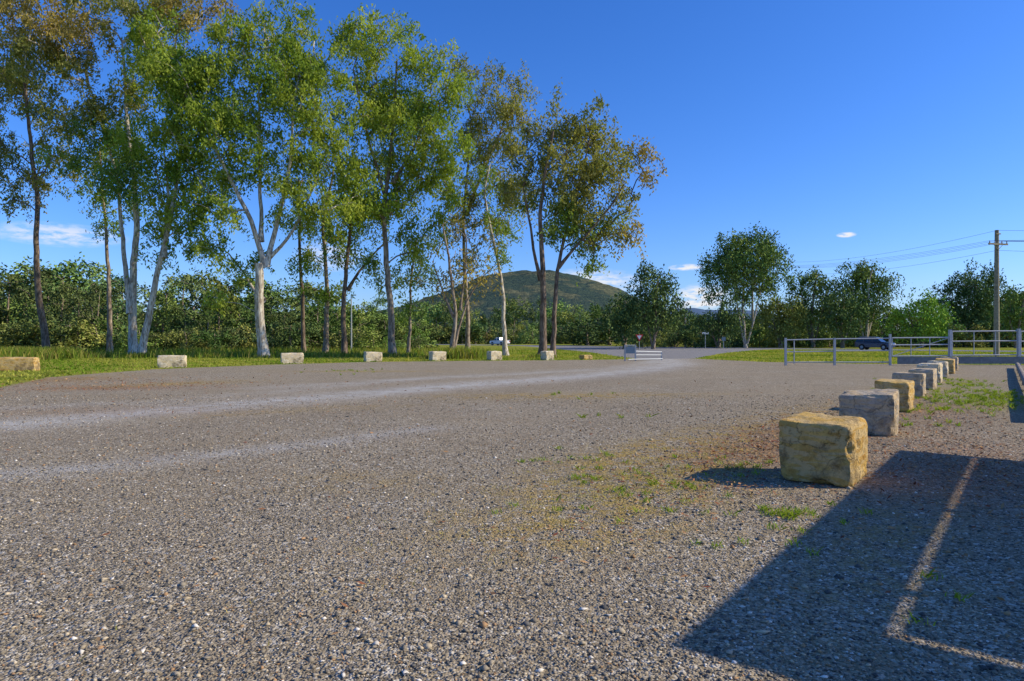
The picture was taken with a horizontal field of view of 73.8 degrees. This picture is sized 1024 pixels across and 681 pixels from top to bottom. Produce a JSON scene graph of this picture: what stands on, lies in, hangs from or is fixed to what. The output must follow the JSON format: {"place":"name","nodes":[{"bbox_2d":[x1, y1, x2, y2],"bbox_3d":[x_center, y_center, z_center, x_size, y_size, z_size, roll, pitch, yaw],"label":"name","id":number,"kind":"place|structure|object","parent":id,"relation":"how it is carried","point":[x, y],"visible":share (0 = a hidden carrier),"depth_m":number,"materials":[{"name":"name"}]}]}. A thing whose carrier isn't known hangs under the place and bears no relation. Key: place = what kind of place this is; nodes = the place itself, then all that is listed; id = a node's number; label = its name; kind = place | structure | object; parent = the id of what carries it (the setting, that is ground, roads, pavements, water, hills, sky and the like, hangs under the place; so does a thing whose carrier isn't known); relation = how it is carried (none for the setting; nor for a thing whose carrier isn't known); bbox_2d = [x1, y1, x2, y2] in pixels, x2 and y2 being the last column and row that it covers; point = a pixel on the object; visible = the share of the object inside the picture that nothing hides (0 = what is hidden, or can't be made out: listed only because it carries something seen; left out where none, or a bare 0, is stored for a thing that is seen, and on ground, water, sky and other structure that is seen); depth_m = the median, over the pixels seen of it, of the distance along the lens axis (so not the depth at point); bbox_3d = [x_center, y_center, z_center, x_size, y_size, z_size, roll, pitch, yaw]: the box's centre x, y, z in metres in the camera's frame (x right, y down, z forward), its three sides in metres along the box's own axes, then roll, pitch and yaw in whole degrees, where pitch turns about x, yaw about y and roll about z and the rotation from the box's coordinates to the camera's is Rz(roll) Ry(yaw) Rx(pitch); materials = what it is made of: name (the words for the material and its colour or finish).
{"place":"outdoors","nodes":[
{"label":"outdoors","id":0,"kind":"place"},
{"bbox_2d":[0,339,1023,680],"bbox_3d":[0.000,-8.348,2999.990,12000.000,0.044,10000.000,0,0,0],"label":"ground","id":1,"kind":"structure","parent":0,"point":[688,373],"depth_m":6.11,"materials":[{"name":"grey gravel"}]},
{"bbox_2d":[0,357,39,370],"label":"sandstone block","id":2,"kind":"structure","parent":1,"relation":"on","point":[21,363],"depth_m":33.25,"materials":[{"name":"beige stone"}]},
{"bbox_2d":[0,0,101,346],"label":"eucalyptus tree","id":3,"kind":"object","parent":1,"relation":"on","point":[36,182],"visible":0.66,"depth_m":63.17,"materials":[{"name":"green plant"}]},
{"bbox_2d":[52,136,150,352],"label":"eucalyptus tree","id":4,"kind":"object","parent":1,"relation":"on","point":[109,341],"visible":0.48,"depth_m":66.60,"materials":[{"name":"green plant"}]},
{"bbox_2d":[0,0,243,353],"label":"eucalyptus tree","id":5,"kind":"object","parent":1,"relation":"on","point":[53,52],"visible":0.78,"depth_m":59.27,"materials":[{"name":"green plant"}]},
{"bbox_2d":[157,355,186,367],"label":"sandstone block","id":6,"kind":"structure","parent":1,"relation":"on","point":[174,361],"depth_m":37.19,"materials":[{"name":"grey stone"}]},
{"bbox_2d":[92,40,257,353],"bbox_3d":[-28.401,-11.787,56.692,13.713,26.741,7.602,0,0,0],"label":"eucalyptus tree","id":7,"kind":"object","parent":1,"relation":"on","point":[126,171],"visible":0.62,"depth_m":56.78,"materials":[{"name":"green plant"}]},
{"bbox_2d":[114,0,396,357],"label":"eucalyptus tree","id":8,"kind":"object","parent":1,"relation":"on","point":[308,73],"visible":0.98,"depth_m":55.24,"materials":[{"name":"green plant"}]},
{"bbox_2d":[0,345,576,360],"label":"tall weeds","id":9,"kind":"object","parent":1,"relation":"on","point":[44,352],"visible":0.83,"depth_m":55.80,"materials":[{"name":"green plant"}]},
{"bbox_2d":[281,353,303,363],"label":"sandstone block","id":10,"kind":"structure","parent":1,"relation":"on","point":[287,358],"depth_m":43.19,"materials":[{"name":"grey stone"}]},
{"bbox_2d":[263,145,340,351],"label":"eucalyptus tree","id":11,"kind":"object","parent":1,"relation":"on","point":[303,341],"visible":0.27,"depth_m":66.68,"materials":[{"name":"green plant"}]},
{"bbox_2d":[284,171,373,352],"bbox_3d":[-17.367,-7.365,65.179,7.634,17.815,7.168,0,0,0],"label":"eucalyptus tree","id":12,"kind":"object","parent":1,"relation":"on","point":[326,297],"visible":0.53,"depth_m":64.77,"materials":[{"name":"green plant"}]},
{"bbox_2d":[351,295,355,348],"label":"steel light pole","id":13,"kind":"object","parent":1,"relation":"on","point":[351,320],"visible":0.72,"depth_m":75.93,"materials":[{"name":"grey metal"}]},
{"bbox_2d":[315,162,403,352],"bbox_3d":[-13.724,-7.311,62.536,8.088,17.629,5.489,0,0,0],"label":"eucalyptus tree","id":14,"kind":"object","parent":1,"relation":"on","point":[366,261],"visible":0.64,"depth_m":61.72,"materials":[{"name":"green plant"}]},
{"bbox_2d":[364,352,381,361],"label":"sandstone block","id":15,"kind":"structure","parent":1,"relation":"on","point":[372,356],"depth_m":46.67,"materials":[{"name":"grey stone"}]},
{"bbox_2d":[321,2,480,356],"bbox_3d":[-9.217,-13.609,59.563,13.439,30.324,11.136,0,0,29],"label":"eucalyptus tree","id":16,"kind":"object","parent":1,"relation":"on","point":[382,115],"visible":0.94,"depth_m":59.31,"materials":[{"name":"green plant"}]},
{"bbox_2d":[374,234,443,352],"bbox_3d":[-9.494,-4.181,63.423,6.349,11.379,4.991,0,0,-18],"label":"eucalyptus tree","id":17,"kind":"object","parent":1,"relation":"on","point":[409,306],"visible":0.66,"depth_m":63.61,"materials":[{"name":"green plant"}]},
{"bbox_2d":[429,351,445,360],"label":"sandstone block","id":18,"kind":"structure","parent":1,"relation":"on","point":[437,355],"depth_m":48.70,"materials":[{"name":"grey stone"}]},
{"bbox_2d":[406,206,503,348],"bbox_3d":[-4.463,-4.489,54.848,7.722,12.154,5.888,0,0,0],"label":"eucalyptus tree","id":19,"kind":"object","parent":1,"relation":"on","point":[455,334],"visible":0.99,"depth_m":54.60,"materials":[{"name":"green plant"}]},
{"bbox_2d":[437,52,542,348],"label":"eucalyptus tree","id":20,"kind":"object","parent":1,"relation":"on","point":[505,115],"visible":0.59,"depth_m":69.47,"materials":[{"name":"green plant"}]},
{"bbox_2d":[463,161,523,355],"bbox_3d":[-1.683,-7.738,63.110,4.077,18.562,6.561,0,0,-35],"label":"eucalyptus tree","id":21,"kind":"object","parent":1,"relation":"on","point":[485,185],"visible":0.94,"depth_m":63.01,"materials":[{"name":"green plant"}]},
{"bbox_2d":[487,351,501,359],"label":"sandstone block","id":22,"kind":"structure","parent":1,"relation":"on","point":[494,355],"depth_m":49.70,"materials":[{"name":"beige stone"}]},
{"bbox_2d":[0,251,1023,351],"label":"distant treeline","id":23,"kind":"object","parent":1,"relation":"on","point":[75,315],"visible":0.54,"depth_m":96.05,"materials":[{"name":"green plant"}]},
{"bbox_2d":[0,349,1023,386],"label":"verge grass","id":24,"kind":"structure","parent":1,"relation":"on","point":[326,359],"depth_m":50.99,"materials":[{"name":"green plant"}]},
{"bbox_2d":[0,373,1023,680],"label":"fallen leaves","id":25,"kind":"object","parent":1,"relation":"on","point":[720,465],"visible":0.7,"depth_m":8.24,"materials":[{"name":"brown plant"}]},
{"bbox_2d":[540,351,553,359],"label":"sandstone block","id":26,"kind":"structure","parent":1,"relation":"on","point":[546,355],"depth_m":50.23,"materials":[{"name":"beige stone"}]},
{"bbox_2d":[80,368,1023,660],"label":"gravel weeds","id":27,"kind":"object","parent":1,"relation":"on","point":[796,510],"visible":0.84,"depth_m":7.81,"materials":[{"name":"green plant"}]},
{"bbox_2d":[479,77,667,354],"bbox_3d":[5.153,-10.168,57.190,15.815,23.536,8.404,0,0,0],"label":"eucalyptus tree","id":28,"kind":"object","parent":1,"relation":"on","point":[574,209],"visible":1,"depth_m":56.52,"materials":[{"name":"green plant"}]},
{"bbox_2d":[579,355,592,358],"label":"sandstone block","id":29,"kind":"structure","parent":1,"relation":"on","point":[585,357],"depth_m":51.71,"materials":[{"name":"beige stone"}]},
{"bbox_2d":[597,285,646,348],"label":"eucalyptus tree","id":30,"kind":"object","parent":1,"relation":"on","point":[623,330],"visible":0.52,"depth_m":104.25,"materials":[{"name":"green plant"}]},
{"bbox_2d":[636,334,642,349],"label":"give way sign","id":31,"kind":"object","parent":1,"relation":"on","point":[639,336],"visible":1,"depth_m":94.99,"materials":[{"name":"metal"}]},
{"bbox_2d":[624,345,662,360],"bbox_3d":[9.419,0.884,48.633,3.458,1.160,0.599,0,0,-32],"label":"entrance guard rail","id":32,"kind":"object","parent":1,"relation":"on","point":[629,348],"visible":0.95,"depth_m":47.97,"materials":[{"name":"metal"}]},
{"bbox_2d":[613,258,702,348],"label":"eucalyptus tree","id":33,"kind":"object","parent":1,"relation":"on","point":[657,305],"visible":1,"depth_m":99.30,"materials":[{"name":"green plant"}]},
{"bbox_2d":[685,297,754,347],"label":"eucalyptus tree","id":34,"kind":"object","parent":1,"relation":"on","point":[721,325],"visible":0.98,"depth_m":109.39,"materials":[{"name":"plant"}]},
{"bbox_2d":[695,221,802,347],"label":"eucalyptus tree","id":35,"kind":"object","parent":1,"relation":"on","point":[735,258],"visible":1,"depth_m":110.30,"materials":[{"name":"green plant"}]},
{"bbox_2d":[749,295,813,347],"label":"eucalyptus tree","id":36,"kind":"object","parent":1,"relation":"on","point":[788,330],"visible":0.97,"depth_m":113.62,"materials":[{"name":"plant"}]},
{"bbox_2d":[784,265,845,347],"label":"eucalyptus tree","id":37,"kind":"object","parent":1,"relation":"on","point":[809,277],"visible":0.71,"depth_m":117.65,"materials":[{"name":"green plant"}]},
{"bbox_2d":[779,411,867,486],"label":"sandstone block","id":38,"kind":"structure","parent":1,"relation":"on","point":[820,448],"depth_m":7.54,"materials":[{"name":"beige stone"}]},
{"bbox_2d":[784,334,891,365],"bbox_3d":[19.101,0.542,40.002,6.234,1.850,0.110,0,0,0],"label":"steel rail fence","id":39,"kind":"object","parent":1,"relation":"on","point":[834,362],"visible":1,"depth_m":39.97,"materials":[{"name":"grey metal"}]},
{"bbox_2d":[806,282,870,347],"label":"eucalyptus tree","id":40,"kind":"object","parent":1,"relation":"on","point":[832,317],"visible":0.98,"depth_m":111.31,"materials":[{"name":"plant"}]},
{"bbox_2d":[826,258,906,336],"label":"eucalyptus tree","id":41,"kind":"object","parent":1,"relation":"on","point":[858,276],"visible":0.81,"depth_m":115.25,"materials":[{"name":"green plant"}]},
{"bbox_2d":[838,389,898,436],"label":"sandstone block","id":42,"kind":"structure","parent":1,"relation":"on","point":[877,410],"depth_m":11.13,"materials":[{"name":"grey stone"}]},
{"bbox_2d":[874,379,914,411],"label":"sandstone block","id":43,"kind":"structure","parent":1,"relation":"on","point":[905,388],"depth_m":14.85,"materials":[{"name":"beige stone"}]},
{"bbox_2d":[892,372,925,397],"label":"sandstone block","id":44,"kind":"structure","parent":1,"relation":"on","point":[919,379],"depth_m":18.44,"materials":[{"name":"grey stone"}]},
{"bbox_2d":[908,368,936,389],"bbox_3d":[12.997,1.222,21.603,0.739,0.700,0.834,0,0,40],"label":"sandstone block","id":45,"kind":"object","parent":1,"relation":"on","point":[931,377],"depth_m":21.20,"materials":[{"name":"grey stone"}]},
{"bbox_2d":[875,287,972,347],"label":"eucalyptus tree","id":46,"kind":"object","parent":1,"relation":"on","point":[925,311],"visible":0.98,"depth_m":110.44,"materials":[{"name":"green plant"}]},
{"bbox_2d":[916,362,942,382],"bbox_3d":[15.301,1.185,25.013,0.793,0.754,0.895,0,0,37],"label":"sandstone block","id":47,"kind":"object","parent":1,"relation":"on","point":[939,366],"depth_m":24.65,"materials":[{"name":"grey stone"}]},
{"bbox_2d":[927,360,948,377],"bbox_3d":[17.600,1.189,28.203,0.743,0.726,0.832,0,0,34],"label":"sandstone block","id":48,"kind":"object","parent":1,"relation":"on","point":[945,368],"depth_m":27.76,"materials":[{"name":"grey stone"}]},
{"bbox_2d":[935,358,954,373],"bbox_3d":[19.799,1.178,31.212,0.780,0.736,0.857,0,0,37],"label":"sandstone block","id":49,"kind":"object","parent":1,"relation":"on","point":[951,365],"depth_m":30.78,"materials":[{"name":"beige stone"}]},
{"bbox_2d":[940,357,957,370],"bbox_3d":[21.898,1.166,34.203,0.786,0.718,0.839,0,0,35],"label":"sandstone block","id":50,"kind":"object","parent":1,"relation":"on","point":[956,363],"depth_m":33.71,"materials":[{"name":"grey stone"}]},
{"bbox_2d":[892,329,1023,364],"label":"steel gate","id":51,"kind":"structure","parent":1,"relation":"on","point":[915,359],"depth_m":39.93,"materials":[{"name":"grey metal"}]},
{"bbox_2d":[925,258,1008,346],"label":"eucalyptus tree","id":52,"kind":"object","parent":1,"relation":"on","point":[980,294],"visible":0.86,"depth_m":123.00,"materials":[{"name":"green plant"}]},
{"bbox_2d":[988,230,1007,353],"bbox_3d":[42.560,-4.049,59.976,2.100,11.300,0.470,0,0,-14],"label":"power pole","id":53,"kind":"object","parent":1,"relation":"on","point":[996,244],"visible":0.98,"depth_m":59.83,"materials":[{"name":"wood"}]},
{"bbox_2d":[985,280,1023,347],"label":"eucalyptus tree","id":54,"kind":"object","parent":1,"relation":"on","point":[1014,297],"visible":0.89,"depth_m":109.46,"materials":[{"name":"green plant"}]},
{"bbox_2d":[1015,362,1023,384],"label":"timber log rail","id":55,"kind":"object","parent":1,"relation":"on","point":[1019,369],"visible":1,"depth_m":27.07,"materials":[{"name":"grey wood"}]},
{"bbox_2d":[0,0,1023,328],"label":"sky","id":56,"kind":"structure","parent":0,"point":[850,129],"materials":[{"name":"blue"}]},
{"bbox_2d":[371,270,678,336],"bbox_3d":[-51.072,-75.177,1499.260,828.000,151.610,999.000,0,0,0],"label":"forested hill","id":57,"kind":"structure","parent":0,"point":[524,285],"depth_m":1188.23,"materials":[{"name":"green plant"}]},
{"bbox_2d":[424,344,1023,351],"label":"road","id":58,"kind":"structure","parent":0,"point":[763,348],"depth_m":105.60,"materials":[{"name":"grey asphalt"}]},
{"bbox_2d":[490,337,509,344],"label":"pickup truck","id":59,"kind":"object","parent":58,"relation":"on","point":[498,341],"visible":0.76,"depth_m":152.35,"materials":[{"name":"white paint"}]},
{"bbox_2d":[855,336,894,349],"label":"station wagon","id":60,"kind":"object","parent":58,"relation":"on","point":[867,344],"visible":0.88,"depth_m":92.68,"materials":[{"name":"blue paint"}]},
{"bbox_2d":[751,264,753,346],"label":"power pole","id":61,"kind":"object","parent":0,"point":[752,310],"visible":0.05,"depth_m":126.89,"materials":[{"name":"wood"}]},
{"bbox_2d":[663,308,900,331],"bbox_3d":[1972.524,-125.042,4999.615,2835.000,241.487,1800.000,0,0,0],"label":"distant blue hills","id":62,"kind":"structure","parent":0,"point":[698,311],"depth_m":4632.73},
{"bbox_2d":[786,230,1023,273],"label":"power lines","id":63,"kind":"object","parent":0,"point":[929,252],"visible":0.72,"depth_m":69.05,"materials":[{"name":"black metal"}]}
]}

